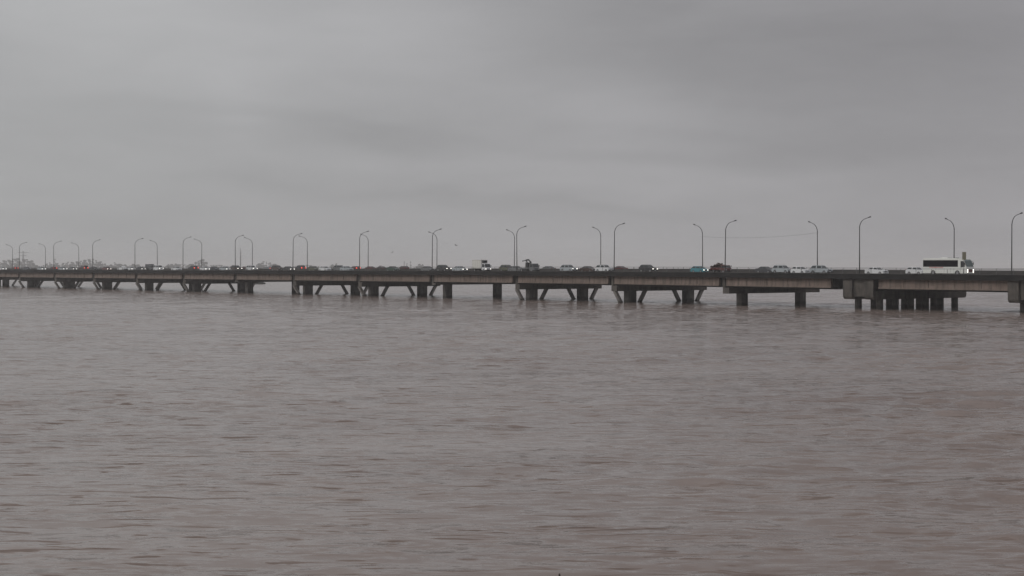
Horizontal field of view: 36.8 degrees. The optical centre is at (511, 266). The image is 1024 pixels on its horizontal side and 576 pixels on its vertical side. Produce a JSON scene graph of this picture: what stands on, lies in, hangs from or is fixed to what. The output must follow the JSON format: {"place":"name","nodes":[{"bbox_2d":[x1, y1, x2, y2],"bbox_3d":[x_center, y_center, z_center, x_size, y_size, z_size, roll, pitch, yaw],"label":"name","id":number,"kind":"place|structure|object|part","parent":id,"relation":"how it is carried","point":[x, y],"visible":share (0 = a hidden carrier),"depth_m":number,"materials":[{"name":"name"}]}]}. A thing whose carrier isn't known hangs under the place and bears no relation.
{"place":"outdoors","nodes":[
{"label":"outdoors","id":0,"kind":"place"},
{"bbox_2d":[0,268,1023,575],"bbox_3d":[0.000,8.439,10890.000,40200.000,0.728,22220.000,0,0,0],"label":"water","id":1,"kind":"structure","parent":0,"point":[274,428],"depth_m":77.37,"materials":[{"name":"liquid"}]},
{"bbox_2d":[0,267,1023,312],"bbox_3d":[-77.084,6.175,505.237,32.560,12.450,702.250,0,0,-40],"label":"road bridge","id":2,"kind":"structure","parent":1,"relation":"in","point":[892,287],"depth_m":373.40,"materials":[{"name":"concrete"}]},
{"bbox_2d":[117,266,127,269],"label":"pickup truck","id":3,"kind":"object","parent":2,"relation":"on","point":[123,268],"visible":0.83,"depth_m":562.38,"materials":[{"name":"grey paint"}]},
{"bbox_2d":[145,264,153,269],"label":"delivery truck","id":4,"kind":"object","parent":2,"relation":"on","point":[149,266],"visible":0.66,"depth_m":561.72,"materials":[{"name":"grey metal"}]},
{"bbox_2d":[153,265,163,269],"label":"minivan","id":5,"kind":"object","parent":2,"relation":"on","point":[155,267],"visible":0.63,"depth_m":548.95,"materials":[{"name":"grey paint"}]},
{"bbox_2d":[200,266,209,269],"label":"hatchback car","id":6,"kind":"object","parent":2,"relation":"on","point":[204,268],"visible":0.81,"depth_m":515.94,"materials":[{"name":"grey paint"}]},
{"bbox_2d":[219,266,228,269],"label":"station wagon","id":7,"kind":"object","parent":2,"relation":"on","point":[223,268],"visible":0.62,"depth_m":513.01,"materials":[{"name":"silver metal"}]},
{"bbox_2d":[230,265,241,269],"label":"suv","id":8,"kind":"object","parent":2,"relation":"on","point":[232,267],"visible":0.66,"depth_m":500.05,"materials":[{"name":"brown paint"}]},
{"bbox_2d":[235,235,243,269],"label":"street lamp","id":9,"kind":"object","parent":2,"relation":"on","point":[235,253],"visible":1,"depth_m":495.75,"materials":[{"name":"grey metal"}]},
{"bbox_2d":[246,265,256,269],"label":"suv","id":10,"kind":"object","parent":2,"relation":"on","point":[250,267],"visible":0.78,"depth_m":499.51,"materials":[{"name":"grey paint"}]},
{"bbox_2d":[271,265,281,269],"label":"suv","id":11,"kind":"object","parent":2,"relation":"on","point":[276,267],"visible":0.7,"depth_m":487.50,"materials":[{"name":"brown paint"}]},
{"bbox_2d":[282,266,294,270],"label":"sedan car","id":12,"kind":"object","parent":2,"relation":"on","point":[288,268],"visible":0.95,"depth_m":475.31,"materials":[{"name":"black paint"}]},
{"bbox_2d":[308,266,317,270],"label":"hatchback car","id":13,"kind":"object","parent":2,"relation":"on","point":[313,268],"visible":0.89,"depth_m":471.35,"materials":[{"name":"grey paint"}]},
{"bbox_2d":[319,266,330,270],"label":"sedan car","id":14,"kind":"object","parent":2,"relation":"on","point":[324,268],"visible":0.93,"depth_m":459.80,"materials":[{"name":"grey paint"}]},
{"bbox_2d":[333,265,344,270],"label":"suv","id":15,"kind":"object","parent":2,"relation":"on","point":[336,267],"visible":0.62,"depth_m":467.28,"materials":[{"name":"grey paint"}]},
{"bbox_2d":[340,266,353,270],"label":"station wagon","id":16,"kind":"object","parent":2,"relation":"on","point":[345,268],"visible":0.94,"depth_m":450.86,"materials":[{"name":"silver metal"}]},
{"bbox_2d":[359,231,368,270],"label":"street lamp","id":17,"kind":"object","parent":2,"relation":"on","point":[359,250],"visible":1,"depth_m":441.57,"materials":[{"name":"grey metal"}]},
{"bbox_2d":[386,266,399,270],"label":"sedan car","id":18,"kind":"object","parent":2,"relation":"on","point":[393,268],"visible":0.97,"depth_m":445.71,"materials":[{"name":"grey paint"}]},
{"bbox_2d":[421,266,434,270],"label":"sedan car","id":19,"kind":"object","parent":2,"relation":"on","point":[428,268],"visible":0.85,"depth_m":432.61,"materials":[{"name":"grey paint"}]},
{"bbox_2d":[432,229,440,266],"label":"street lamp","id":20,"kind":"object","parent":2,"relation":"on","point":[432,248],"visible":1,"depth_m":415.22,"materials":[{"name":"grey metal"}]},
{"bbox_2d":[436,265,451,270],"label":"suv","id":21,"kind":"object","parent":2,"relation":"on","point":[442,267],"visible":0.97,"depth_m":421.06,"materials":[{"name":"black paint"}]},
{"bbox_2d":[452,266,467,270],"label":"sedan car","id":22,"kind":"object","parent":2,"relation":"on","point":[460,268],"visible":0.84,"depth_m":409.55,"materials":[{"name":"silver metal"}]},
{"bbox_2d":[472,260,490,270],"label":"box truck","id":23,"kind":"object","parent":2,"relation":"on","point":[479,264],"visible":0.95,"depth_m":408.00,"materials":[{"name":"white metal"}]},
{"bbox_2d":[499,265,510,270],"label":"suv","id":24,"kind":"object","parent":2,"relation":"on","point":[502,267],"visible":0.47,"depth_m":406.70,"materials":[{"name":"grey paint"}]},
{"bbox_2d":[506,229,514,265],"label":"street lamp","id":25,"kind":"object","parent":2,"relation":"on","point":[514,248],"visible":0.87,"depth_m":429.17,"materials":[{"name":"grey metal"}]},
{"bbox_2d":[508,266,524,270],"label":"station wagon","id":26,"kind":"object","parent":2,"relation":"on","point":[511,268],"visible":0.65,"depth_m":397.82,"materials":[{"name":"grey paint"}]},
{"bbox_2d":[516,226,525,265],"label":"street lamp","id":27,"kind":"object","parent":2,"relation":"on","point":[516,246],"visible":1,"depth_m":388.06,"materials":[{"name":"grey metal"}]},
{"bbox_2d":[519,259,539,270],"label":"crane truck","id":28,"kind":"object","parent":2,"relation":"on","point":[530,265],"visible":0.88,"depth_m":387.16,"materials":[{"name":"grey metal"}]},
{"bbox_2d":[540,266,555,268],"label":"sedan car","id":29,"kind":"object","parent":2,"relation":"on","point":[548,267],"visible":0.54,"depth_m":402.01,"materials":[{"name":"grey paint"}]},
{"bbox_2d":[560,265,577,270],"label":"suv","id":30,"kind":"object","parent":2,"relation":"on","point":[565,267],"visible":0.82,"depth_m":382.00,"materials":[{"name":"silver metal"}]},
{"bbox_2d":[580,266,594,270],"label":"sedan car","id":31,"kind":"object","parent":2,"relation":"on","point":[587,268],"visible":0.67,"depth_m":381.98,"materials":[{"name":"brown paint"}]},
{"bbox_2d":[592,227,600,263],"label":"street lamp","id":32,"kind":"object","parent":2,"relation":"on","point":[600,244],"visible":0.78,"depth_m":402.40,"materials":[{"name":"grey metal"}]},
{"bbox_2d":[595,264,613,271],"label":"suv","id":33,"kind":"object","parent":2,"relation":"on","point":[598,267],"visible":0.88,"depth_m":366.94,"materials":[{"name":"grey paint"}]},
{"bbox_2d":[614,223,624,271],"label":"street lamp","id":34,"kind":"object","parent":2,"relation":"on","point":[614,247],"visible":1,"depth_m":361.00,"materials":[{"name":"grey metal"}]},
{"bbox_2d":[639,265,657,271],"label":"suv","id":35,"kind":"object","parent":2,"relation":"on","point":[648,269],"visible":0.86,"depth_m":360.82,"materials":[{"name":"black paint"}]},
{"bbox_2d":[693,224,702,265],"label":"street lamp","id":36,"kind":"object","parent":2,"relation":"on","point":[702,245],"visible":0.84,"depth_m":374.70,"materials":[{"name":"grey metal"}]},
{"bbox_2d":[690,266,708,271],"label":"hatchback car","id":37,"kind":"object","parent":2,"relation":"on","point":[697,269],"visible":0.88,"depth_m":343.30,"materials":[{"name":"teal paint"}]},
{"bbox_2d":[710,263,731,271],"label":"loaded truck","id":38,"kind":"object","parent":2,"relation":"on","point":[718,267],"visible":0.96,"depth_m":343.24,"materials":[{"name":"brown metal"}]},
{"bbox_2d":[724,220,736,271],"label":"street lamp","id":39,"kind":"object","parent":2,"relation":"on","point":[725,246],"visible":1,"depth_m":334.41,"materials":[{"name":"grey metal"}]},
{"bbox_2d":[755,266,773,272],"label":"sedan car","id":40,"kind":"object","parent":2,"relation":"on","point":[763,269],"visible":0.79,"depth_m":338.37,"materials":[{"name":"grey paint"}]},
{"bbox_2d":[772,265,790,272],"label":"suv","id":41,"kind":"object","parent":2,"relation":"on","point":[781,268],"visible":0.81,"depth_m":329.85,"materials":[{"name":"silver metal"}]},
{"bbox_2d":[790,267,809,272],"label":"hatchback car","id":42,"kind":"object","parent":2,"relation":"on","point":[795,270],"visible":0.8,"depth_m":321.33,"materials":[{"name":"grey paint"}]},
{"bbox_2d":[808,221,817,264],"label":"street lamp","id":43,"kind":"object","parent":2,"relation":"on","point":[817,242],"visible":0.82,"depth_m":347.75,"materials":[{"name":"grey metal"}]},
{"bbox_2d":[810,265,832,272],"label":"suv","id":44,"kind":"object","parent":2,"relation":"on","point":[819,270],"visible":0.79,"depth_m":321.95,"materials":[{"name":"silver metal"}]},
{"bbox_2d":[859,216,870,273],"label":"street lamp","id":45,"kind":"object","parent":2,"relation":"on","point":[859,243],"visible":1,"depth_m":306.96,"materials":[{"name":"grey metal"}]},
{"bbox_2d":[865,267,888,273],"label":"sedan car","id":46,"kind":"object","parent":2,"relation":"on","point":[874,270],"visible":0.93,"depth_m":306.59,"materials":[{"name":"grey paint"}]},
{"bbox_2d":[905,267,924,273],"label":"hatchback car","id":47,"kind":"object","parent":2,"relation":"on","point":[914,270],"visible":0.78,"depth_m":308.39,"materials":[{"name":"grey paint"}]},
{"bbox_2d":[923,257,973,273],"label":"coach bus","id":48,"kind":"object","parent":2,"relation":"on","point":[941,265],"visible":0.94,"depth_m":294.60,"materials":[{"name":"white metal"}]},
{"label":"side window","id":49,"kind":"part","parent":48,"relation":"part of","materials":[{"name":"black glass"}]},
{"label":"side window","id":50,"kind":"part","parent":48,"relation":"part of","materials":[{"name":"black glass"}]},
{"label":"side window","id":51,"kind":"part","parent":48,"relation":"part of","materials":[{"name":"black glass"}]},
{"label":"side window","id":52,"kind":"part","parent":48,"relation":"part of","materials":[{"name":"black glass"}]},
{"bbox_2d":[945,218,954,257],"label":"street lamp","id":53,"kind":"object","parent":2,"relation":"on","point":[954,238],"visible":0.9,"depth_m":320.40,"materials":[{"name":"grey metal"}]},
{"bbox_2d":[962,252,965,259],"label":"road sign","id":54,"kind":"object","parent":2,"relation":"on","point":[963,255],"visible":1,"depth_m":288.05,"materials":[{"name":"grey metal"}]},
{"bbox_2d":[1011,212,1022,274],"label":"street lamp","id":55,"kind":"object","parent":2,"relation":"on","point":[1011,242],"visible":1,"depth_m":280.98,"materials":[{"name":"grey metal"}]},
{"bbox_2d":[0,0,1023,267],"label":"sky","id":56,"kind":"structure","parent":0,"point":[214,123],"materials":[{"name":"grey"}]},
{"bbox_2d":[832,269,905,269],"bbox_3d":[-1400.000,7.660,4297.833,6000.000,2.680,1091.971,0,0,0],"label":"bank","id":57,"kind":"structure","parent":0,"point":[864,269],"depth_m":4561.00,"materials":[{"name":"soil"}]},
{"bbox_2d":[14,258,21,266],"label":"broadleaf tree","id":58,"kind":"object","parent":57,"relation":"on","point":[17,263],"visible":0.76,"depth_m":3928.15,"materials":[{"name":"plant"}]},
{"bbox_2d":[6,264,386,267],"bbox_3d":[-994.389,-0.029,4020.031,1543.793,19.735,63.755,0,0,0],"label":"wood","id":59,"kind":"object","parent":57,"relation":"on","point":[177,264],"visible":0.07,"depth_m":4016.40,"materials":[{"name":"grey plant"}]}
]}

